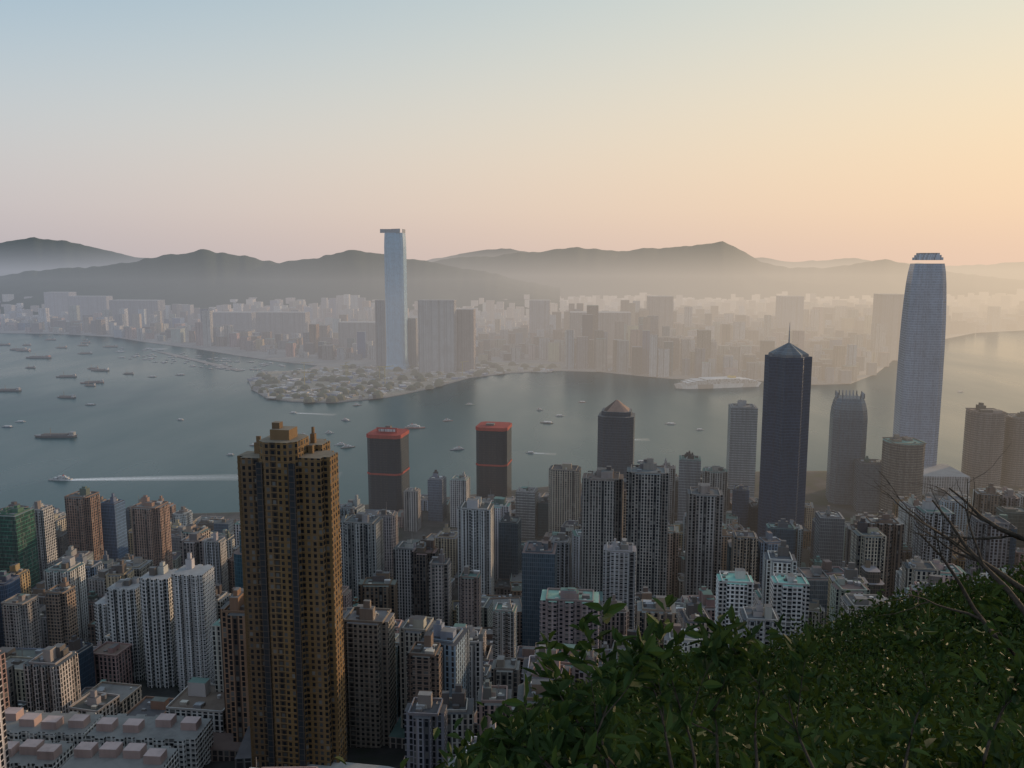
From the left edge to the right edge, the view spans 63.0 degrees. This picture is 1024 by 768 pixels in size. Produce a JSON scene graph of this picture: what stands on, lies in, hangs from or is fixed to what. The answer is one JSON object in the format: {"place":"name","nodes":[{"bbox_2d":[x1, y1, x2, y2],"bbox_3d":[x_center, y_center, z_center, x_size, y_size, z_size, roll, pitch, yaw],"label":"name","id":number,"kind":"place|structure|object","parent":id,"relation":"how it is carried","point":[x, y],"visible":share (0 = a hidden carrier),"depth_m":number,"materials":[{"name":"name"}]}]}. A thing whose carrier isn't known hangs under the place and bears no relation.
{"place":"outdoors","nodes":[
{"label":"outdoors","id":0,"kind":"place"},
{"bbox_2d":[0,249,559,314],"bbox_3d":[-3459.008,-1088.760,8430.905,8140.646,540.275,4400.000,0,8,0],"label":"mountain","id":1,"kind":"structure","parent":0,"point":[202,278],"depth_m":7229.86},
{"bbox_2d":[0,331,1023,512],"bbox_3d":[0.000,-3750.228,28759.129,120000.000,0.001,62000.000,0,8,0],"label":"harbour water","id":2,"kind":"structure","parent":0,"point":[126,426],"depth_m":2152.88,"materials":[{"name":"liquid"}]},
{"bbox_2d":[158,351,242,370],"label":"breakwater","id":3,"kind":"object","parent":2,"relation":"in","point":[204,362],"visible":1,"depth_m":3341.74,"materials":[{"name":"grey concrete"}]},
{"bbox_2d":[64,413,539,480],"bbox_3d":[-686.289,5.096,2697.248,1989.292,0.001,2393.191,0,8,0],"label":"wakes","id":4,"kind":"object","parent":2,"relation":"on","point":[90,479],"visible":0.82,"depth_m":1523.47,"materials":[{"name":"liquid"}]},
{"bbox_2d":[0,338,962,480],"bbox_3d":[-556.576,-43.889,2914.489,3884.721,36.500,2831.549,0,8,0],"label":"boats","id":5,"kind":"object","parent":2,"relation":"on","point":[731,381],"visible":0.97,"depth_m":2646.73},
{"bbox_2d":[0,237,1023,279],"bbox_3d":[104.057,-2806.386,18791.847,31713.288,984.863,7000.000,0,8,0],"label":"mountain","id":6,"kind":"structure","parent":0,"point":[27,254],"depth_m":17362.13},
{"bbox_2d":[0,299,1023,402],"bbox_3d":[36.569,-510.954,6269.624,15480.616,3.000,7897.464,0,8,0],"label":"shoreline","id":7,"kind":"structure","parent":0,"point":[312,359],"depth_m":3407.08,"materials":[{"name":"grey concrete"}]},
{"bbox_2d":[251,362,561,400],"bbox_3d":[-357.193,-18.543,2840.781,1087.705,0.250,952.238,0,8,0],"label":"kowloon site","id":8,"kind":"object","parent":7,"relation":"on","point":[506,366],"visible":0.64,"depth_m":2866.07},
{"bbox_2d":[247,360,557,402],"bbox_3d":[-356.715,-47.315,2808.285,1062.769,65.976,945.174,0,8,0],"label":"kowloon works","id":9,"kind":"structure","parent":8,"relation":"on","point":[339,393],"depth_m":2741.66,"materials":[{"name":"grey concrete"}]},
{"bbox_2d":[0,229,1023,383],"bbox_3d":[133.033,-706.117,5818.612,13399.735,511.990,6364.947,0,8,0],"label":"distant city buildings","id":10,"kind":"structure","parent":7,"relation":"on","point":[660,336],"depth_m":3838.82,"materials":[{"name":"grey concrete"}]},
{"bbox_2d":[0,0,1023,265],"label":"sky","id":11,"kind":"structure","parent":0,"point":[277,131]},
{"bbox_2d":[135,471,1023,767],"bbox_3d":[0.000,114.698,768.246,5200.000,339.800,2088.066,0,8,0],"label":"island terrain","id":12,"kind":"structure","parent":0,"point":[815,493],"depth_m":1208.20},
{"bbox_2d":[0,253,1023,767],"bbox_3d":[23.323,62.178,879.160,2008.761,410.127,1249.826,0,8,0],"label":"city buildings","id":13,"kind":"structure","parent":12,"relation":"on","point":[296,615],"depth_m":712.30,"materials":[{"name":"grey concrete"}]},
{"bbox_2d":[434,241,1023,299],"bbox_3d":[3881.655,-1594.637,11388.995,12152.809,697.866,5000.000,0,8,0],"label":"mountain","id":14,"kind":"structure","parent":0,"point":[722,270],"depth_m":9937.28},
{"bbox_2d":[757,609,1020,702],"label":"leaves","id":15,"kind":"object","parent":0,"point":[944,636],"depth_m":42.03,"materials":[{"name":"plant"}]},
{"bbox_2d":[335,554,1023,767],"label":"slope foliage","id":16,"kind":"object","parent":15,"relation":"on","point":[864,718],"visible":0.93,"depth_m":6.31,"materials":[{"name":"green plant"}]},
{"bbox_2d":[487,596,1021,767],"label":"shrub limbs","id":17,"kind":"object","parent":15,"relation":"on","point":[608,760],"visible":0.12,"depth_m":4.63,"materials":[{"name":"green plant"}]},
{"bbox_2d":[861,446,1023,655],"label":"bare tree","id":18,"kind":"object","parent":15,"relation":"on","point":[989,569],"visible":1,"depth_m":7.94,"materials":[{"name":"brown plant"}]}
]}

